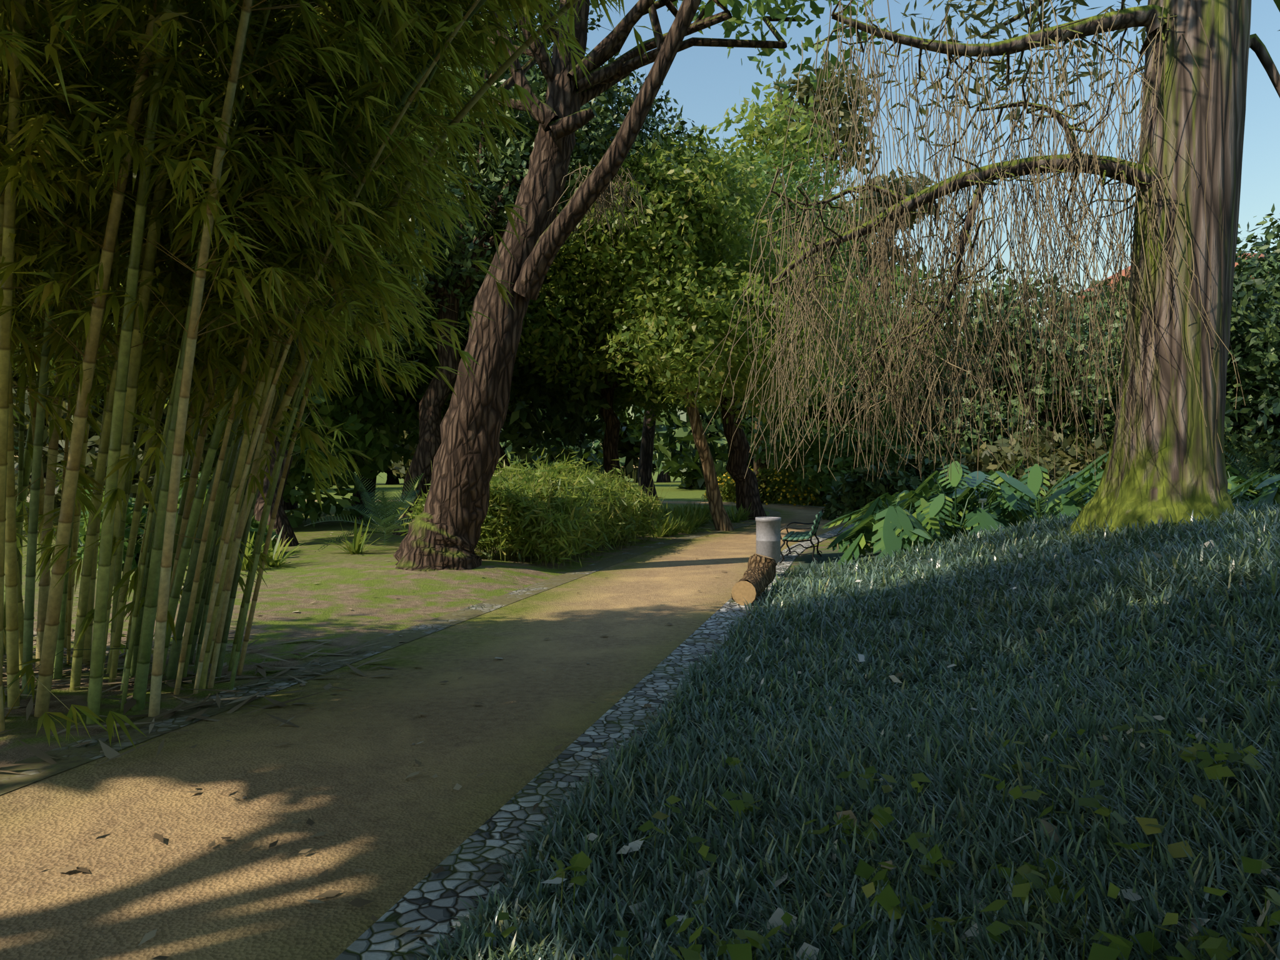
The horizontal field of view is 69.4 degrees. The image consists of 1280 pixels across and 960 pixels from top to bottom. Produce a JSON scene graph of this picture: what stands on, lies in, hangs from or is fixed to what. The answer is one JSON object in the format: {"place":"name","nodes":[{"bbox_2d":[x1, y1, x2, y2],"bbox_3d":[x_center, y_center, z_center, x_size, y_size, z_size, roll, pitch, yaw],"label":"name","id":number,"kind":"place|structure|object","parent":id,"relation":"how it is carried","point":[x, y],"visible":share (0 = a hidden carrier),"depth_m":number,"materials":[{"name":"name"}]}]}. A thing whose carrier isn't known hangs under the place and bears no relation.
{"place":"outdoors","nodes":[
{"label":"outdoors","id":0,"kind":"place"},
{"bbox_2d":[13,389,217,478],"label":"tree","id":1,"kind":"object","parent":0,"point":[16,447],"depth_m":54.90,"materials":[{"name":"green plant"}]},
{"bbox_2d":[0,500,848,959],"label":"path","id":2,"kind":"structure","parent":0,"point":[340,772],"depth_m":5.00,"materials":[{"name":"beige sand"}]},
{"bbox_2d":[24,531,731,959],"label":"fallen leaves","id":3,"kind":"object","parent":2,"relation":"on","point":[360,902],"visible":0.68,"depth_m":4.11,"materials":[{"name":"brown plant"}]},
{"bbox_2d":[241,662,589,798],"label":"path pebbles","id":4,"kind":"object","parent":2,"relation":"on","point":[301,684],"visible":1,"depth_m":7.22,"materials":[{"name":"stone"}]},
{"bbox_2d":[0,468,1279,958],"bbox_3d":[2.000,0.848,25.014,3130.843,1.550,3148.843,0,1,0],"label":"ground","id":5,"kind":"structure","parent":0,"point":[339,589],"depth_m":11.09,"materials":[{"name":"green plant"}]},
{"bbox_2d":[11,307,221,534],"bbox_3d":[-15.117,-4.001,24.495,9.382,12.000,9.771,0,1,0],"label":"tree","id":6,"kind":"object","parent":5,"relation":"on","point":[93,442],"depth_m":21.81,"materials":[{"name":"green plant"}]},
{"bbox_2d":[6,1,299,546],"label":"tree","id":7,"kind":"object","parent":5,"relation":"on","point":[281,520],"depth_m":19.48,"materials":[{"name":"brown plant"}]},
{"bbox_2d":[76,469,284,569],"bbox_3d":[-8.260,0.691,16.721,3.461,1.823,3.979,-1,1,-41],"label":"shrub","id":8,"kind":"object","parent":5,"relation":"on","point":[254,525],"visible":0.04,"depth_m":15.82,"materials":[{"name":"green plant"}]},
{"bbox_2d":[0,618,398,774],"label":"bamboo litter","id":9,"kind":"object","parent":5,"relation":"on","point":[110,753],"visible":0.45,"depth_m":6.72,"materials":[{"name":"brown plant"}]},
{"bbox_2d":[15,35,484,468],"bbox_3d":[-11.347,-6.303,26.482,14.445,15.442,14.389,0,1,0],"label":"tree","id":10,"kind":"object","parent":5,"relation":"on","point":[385,347],"depth_m":26.10,"materials":[{"name":"green plant"}]},
{"bbox_2d":[186,515,381,570],"bbox_3d":[-5.965,1.044,15.829,3.751,0.758,2.830,0,1,-31],"label":"agapanthus","id":11,"kind":"object","parent":5,"relation":"on","point":[355,547],"visible":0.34,"depth_m":15.24,"materials":[{"name":"green plant"}]},
{"bbox_2d":[0,0,578,734],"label":"bamboo culms","id":12,"kind":"object","parent":5,"relation":"on","point":[206,604],"visible":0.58,"depth_m":6.57,"materials":[{"name":"green plant"}]},
{"bbox_2d":[265,449,356,485],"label":"tree","id":13,"kind":"object","parent":5,"relation":"on","point":[337,477],"depth_m":96.49,"materials":[{"name":"green plant"}]},
{"bbox_2d":[294,378,351,456],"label":"tree","id":14,"kind":"object","parent":5,"relation":"on","point":[307,413],"visible":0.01,"depth_m":64.41,"materials":[{"name":"green plant"}]},
{"bbox_2d":[0,0,664,749],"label":"bamboo","id":15,"kind":"object","parent":5,"relation":"on","point":[180,225],"depth_m":6.14,"materials":[{"name":"green plant"}]},
{"bbox_2d":[150,148,531,528],"bbox_3d":[-9.035,-6.210,29.832,11.175,16.221,13.684,0,1,0],"label":"tree","id":16,"kind":"object","parent":5,"relation":"on","point":[372,407],"depth_m":26.65,"materials":[{"name":"green plant"}]},
{"bbox_2d":[300,472,477,551],"bbox_3d":[-4.946,0.637,18.028,2.846,1.590,2.948,1,1,42],"label":"cycad","id":17,"kind":"object","parent":5,"relation":"on","point":[387,523],"visible":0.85,"depth_m":17.79,"materials":[{"name":"green plant"}]},
{"bbox_2d":[373,441,406,484],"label":"tree","id":18,"kind":"object","parent":5,"relation":"on","point":[394,480],"depth_m":101.82,"materials":[{"name":"green plant"}]},
{"bbox_2d":[0,503,780,794],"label":"edging","id":19,"kind":"object","parent":5,"relation":"on","point":[69,755],"visible":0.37,"depth_m":7.32,"materials":[{"name":"grey stone"}]},
{"bbox_2d":[376,428,406,482],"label":"tree","id":20,"kind":"object","parent":5,"relation":"on","point":[389,476],"depth_m":101.39,"materials":[{"name":"green plant"}]},
{"bbox_2d":[373,356,431,486],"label":"tree","id":21,"kind":"object","parent":5,"relation":"on","point":[400,466],"depth_m":78.01,"materials":[{"name":"green plant"}]},
{"bbox_2d":[390,501,423,536],"bbox_3d":[-4.110,0.761,19.892,2.298,0.839,2.073,0,1,0],"label":"cycad","id":22,"kind":"object","parent":5,"relation":"on","point":[401,529],"visible":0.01,"depth_m":19.46,"materials":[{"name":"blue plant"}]},
{"bbox_2d":[312,44,630,465],"bbox_3d":[-6.205,-7.237,33.524,12.717,17.246,12.902,0,1,0],"label":"tree","id":23,"kind":"object","parent":5,"relation":"on","point":[522,420],"depth_m":29.69,"materials":[{"name":"green plant"}]},
{"bbox_2d":[298,0,720,535],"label":"tree","id":24,"kind":"object","parent":5,"relation":"on","point":[598,136],"depth_m":21.89,"materials":[{"name":"green plant"}]},
{"bbox_2d":[389,1,644,473],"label":"tree","id":25,"kind":"object","parent":5,"relation":"on","point":[568,322],"depth_m":25.39,"materials":[{"name":"green plant"}]},
{"bbox_2d":[394,447,672,569],"bbox_3d":[-1.747,0.384,18.596,3.812,2.236,7.356,0,1,16],"label":"hedge","id":26,"kind":"object","parent":5,"relation":"on","point":[519,516],"depth_m":16.13,"materials":[{"name":"green plant"}]},
{"bbox_2d":[499,378,628,475],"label":"bush","id":27,"kind":"object","parent":5,"relation":"on","point":[592,455],"depth_m":68.51,"materials":[{"name":"green plant"}]},
{"bbox_2d":[305,499,856,959],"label":"stone edging","id":28,"kind":"object","parent":5,"relation":"on","point":[429,902],"visible":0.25,"depth_m":4.48,"materials":[{"name":"grey stone"}]},
{"bbox_2d":[731,553,777,603],"bbox_3d":[1.482,1.285,12.063,0.419,0.546,1.441,0,1,20],"label":"log","id":29,"kind":"object","parent":28,"relation":"on","point":[759,574],"visible":0.72,"depth_m":12.24,"materials":[{"name":"brown wood"}]},
{"bbox_2d":[731,553,772,604],"bbox_3d":[1.486,1.271,12.043,0.305,0.525,1.397,0,1,18],"label":"log cut end","id":30,"kind":"object","parent":29,"relation":"on","point":[742,590],"visible":0.98,"depth_m":11.39,"materials":[{"name":"brown wood"}]},
{"bbox_2d":[755,516,781,576],"bbox_3d":[2.004,1.045,14.447,0.400,0.920,0.400,0,1,0],"label":"litter bin","id":31,"kind":"object","parent":28,"relation":"on","point":[768,536],"visible":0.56,"depth_m":14.28,"materials":[{"name":"grey paint"}]},
{"bbox_2d":[404,228,772,483],"bbox_3d":[-1.762,-4.101,29.424,12.189,10.970,12.118,0,1,0],"label":"tree","id":32,"kind":"object","parent":5,"relation":"on","point":[628,399],"depth_m":28.34,"materials":[{"name":"green plant"}]},
{"bbox_2d":[568,410,658,482],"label":"tree","id":33,"kind":"object","parent":5,"relation":"on","point":[627,467],"depth_m":99.44,"materials":[{"name":"green plant"}]},
{"bbox_2d":[393,0,889,571],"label":"leaning tree","id":34,"kind":"object","parent":5,"relation":"on","point":[444,529],"depth_m":14.29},
{"bbox_2d":[543,162,660,247],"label":"dry tree fibres","id":35,"kind":"object","parent":34,"relation":"attached to","point":[611,193],"visible":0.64,"depth_m":14.22,"materials":[{"name":"plant"}]},
{"bbox_2d":[619,400,708,482],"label":"tree","id":36,"kind":"object","parent":5,"relation":"on","point":[630,429],"depth_m":96.64,"materials":[{"name":"green plant"}]},
{"bbox_2d":[637,122,716,500],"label":"tall tree","id":37,"kind":"object","parent":5,"relation":"on","point":[644,473],"depth_m":45.73,"materials":[{"name":"green plant"}]},
{"bbox_2d":[627,500,756,537],"bbox_3d":[1.102,0.981,26.127,3.482,0.729,9.026,0,1,23],"label":"agapanthus","id":38,"kind":"object","parent":5,"relation":"on","point":[687,520],"visible":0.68,"depth_m":24.90,"materials":[{"name":"green plant"}]},
{"bbox_2d":[531,148,881,519],"bbox_3d":[2.083,-4.353,30.568,11.239,11.780,10.233,0,1,0],"label":"tree","id":39,"kind":"object","parent":5,"relation":"on","point":[789,189],"depth_m":28.57,"materials":[{"name":"green plant"}]},
{"bbox_2d":[538,123,878,531],"bbox_3d":[1.243,-3.578,24.463,9.167,10.316,10.233,0,1,0],"label":"tree","id":40,"kind":"object","parent":5,"relation":"on","point":[709,242],"depth_m":21.35,"materials":[{"name":"green plant"}]},
{"bbox_2d":[625,387,839,489],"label":"bush","id":41,"kind":"object","parent":5,"relation":"on","point":[684,459],"depth_m":62.00,"materials":[{"name":"green plant"}]},
{"bbox_2d":[700,466,776,503],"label":"yellow shrub","id":42,"kind":"object","parent":5,"relation":"on","point":[728,489],"depth_m":44.90,"materials":[{"name":"plant"}]},
{"bbox_2d":[711,81,861,503],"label":"tall tree","id":43,"kind":"object","parent":5,"relation":"on","point":[758,134],"depth_m":42.61,"materials":[{"name":"green plant"}]},
{"bbox_2d":[753,458,848,506],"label":"yellow shrub","id":44,"kind":"object","parent":5,"relation":"on","point":[781,483],"depth_m":42.24,"materials":[{"name":"plant"}]},
{"bbox_2d":[779,509,823,563],"bbox_3d":[2.984,1.022,17.026,0.711,0.914,1.476,0,1,14],"label":"bench","id":45,"kind":"object","parent":5,"relation":"on","point":[790,551],"visible":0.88,"depth_m":16.39,"materials":[{"name":"metal"}]},
{"bbox_2d":[782,510,823,540],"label":"bench slats","id":46,"kind":"object","parent":45,"relation":"attached to","point":[798,535],"visible":0.91,"depth_m":16.66,"materials":[{"name":"green wood"}]},
{"bbox_2d":[755,57,887,463],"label":"eucalyptus tree","id":47,"kind":"object","parent":5,"relation":"on","point":[805,87],"depth_m":57.30,"materials":[{"name":"green plant"}]},
{"bbox_2d":[409,499,1279,959],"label":"mondo grass","id":48,"kind":"structure","parent":5,"relation":"on","point":[960,794],"depth_m":4.23,"materials":[{"name":"green plant"}]},
{"bbox_2d":[739,261,984,499],"bbox_3d":[8.507,-3.990,39.875,8.746,10.579,11.421,-1,1,-45],"label":"bush","id":49,"kind":"object","parent":5,"relation":"on","point":[844,463],"depth_m":37.29,"materials":[{"name":"plant"}]},
{"bbox_2d":[483,663,1279,959],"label":"weeds","id":50,"kind":"object","parent":5,"relation":"on","point":[886,899],"visible":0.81,"depth_m":2.98,"materials":[{"name":"green plant"}]},
{"bbox_2d":[821,451,953,520],"bbox_3d":[8.374,0.295,29.407,5.180,2.462,5.159,0,1,0],"label":"shrub","id":51,"kind":"object","parent":5,"relation":"on","point":[863,492],"visible":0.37,"depth_m":29.14,"materials":[{"name":"green plant"}]},
{"bbox_2d":[498,528,1279,959],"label":"fallen leaves","id":52,"kind":"object","parent":5,"relation":"on","point":[775,917],"visible":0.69,"depth_m":3.32,"materials":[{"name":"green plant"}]},
{"bbox_2d":[831,166,949,463],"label":"eucalyptus tree","id":53,"kind":"object","parent":5,"relation":"on","point":[909,190],"depth_m":63.21,"materials":[{"name":"green plant"}]},
{"bbox_2d":[843,316,969,474],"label":"shrub","id":54,"kind":"object","parent":5,"relation":"on","point":[914,448],"visible":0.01,"depth_m":66.78,"materials":[{"name":"plant"}]},
{"bbox_2d":[978,498,986,533],"bbox_3d":[6.300,0.703,17.000,0.140,0.722,0.052,0,1,0],"label":"plant label sign","id":55,"kind":"object","parent":5,"relation":"on","point":[982,500],"visible":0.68,"depth_m":17.00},
{"bbox_2d":[913,345,1059,460],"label":"shrub","id":56,"kind":"object","parent":5,"relation":"on","point":[957,452],"visible":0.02,"depth_m":70.31,"materials":[{"name":"green plant"}]},
{"bbox_2d":[897,254,1123,469],"bbox_3d":[17.097,-4.068,38.481,13.403,10.937,11.446,0,1,0],"label":"bush","id":57,"kind":"object","parent":5,"relation":"on","point":[1109,416],"depth_m":36.86,"materials":[{"name":"green plant"}]},
{"bbox_2d":[756,0,1279,534],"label":"tree","id":58,"kind":"object","parent":5,"relation":"on","point":[1177,472],"depth_m":11.62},
{"bbox_2d":[930,426,1109,512],"bbox_3d":[11.413,-0.009,26.794,6.297,3.145,6.348,0,1,0],"label":"shrub","id":59,"kind":"object","parent":5,"relation":"on","point":[1065,453],"visible":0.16,"depth_m":26.16,"materials":[{"name":"green plant"}]},
{"bbox_2d":[946,270,1129,473],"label":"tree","id":60,"kind":"object","parent":5,"relation":"on","point":[1107,296],"depth_m":45.28,"materials":[{"name":"green plant"}]},
{"bbox_2d":[820,451,1279,564],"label":"leafy plants","id":61,"kind":"object","parent":5,"relation":"on","point":[928,520],"visible":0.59,"depth_m":16.39,"materials":[{"name":"green plant"}]},
{"bbox_2d":[860,461,1268,543],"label":"leafy plants","id":62,"kind":"object","parent":5,"relation":"on","point":[1039,513],"visible":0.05,"depth_m":17.04,"materials":[{"name":"green plant"}]},
{"bbox_2d":[1053,290,1126,337],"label":"house walls","id":63,"kind":"structure","parent":5,"relation":"on","point":[1057,312],"depth_m":74.47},
{"bbox_2d":[1048,253,1268,312],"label":"house roof","id":64,"kind":"structure","parent":63,"relation":"on","point":[1123,272],"depth_m":73.20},
{"bbox_2d":[1072,203,1279,495],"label":"bush","id":65,"kind":"object","parent":5,"relation":"on","point":[1254,330],"depth_m":22.33,"materials":[{"name":"green plant"}]},
{"bbox_2d":[1224,436,1279,505],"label":"cycad","id":66,"kind":"object","parent":5,"relation":"on","point":[1244,465],"visible":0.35,"depth_m":19.10,"materials":[{"name":"green plant"}]},
{"bbox_2d":[1228,470,1279,507],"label":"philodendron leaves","id":67,"kind":"object","parent":5,"relation":"on","point":[1269,494],"visible":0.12,"depth_m":14.95,"materials":[{"name":"green plant"}]},
{"bbox_2d":[1238,250,1279,312],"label":"tree","id":68,"kind":"object","parent":5,"relation":"on","point":[1257,275],"visible":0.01,"depth_m":29.09,"materials":[{"name":"green plant"}]},
{"bbox_2d":[1244,449,1279,502],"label":"fern","id":69,"kind":"object","parent":5,"relation":"on","point":[1275,461],"visible":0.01,"depth_m":21.32,"materials":[{"name":"green plant"}]},
{"bbox_2d":[1273,0,1279,31],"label":"tree","id":70,"kind":"object","parent":5,"relation":"on","point":[1277,2],"depth_m":4.52,"materials":[{"name":"green plant"}]},
{"bbox_2d":[14,0,1279,468],"label":"sky","id":71,"kind":"structure","parent":0,"point":[703,80],"materials":[{"name":"blue"}]},
{"bbox_2d":[691,0,1245,481],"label":"hanging vines","id":72,"kind":"object","parent":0,"point":[887,235],"visible":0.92,"depth_m":11.77,"materials":[{"name":"brown plant"}]}
]}

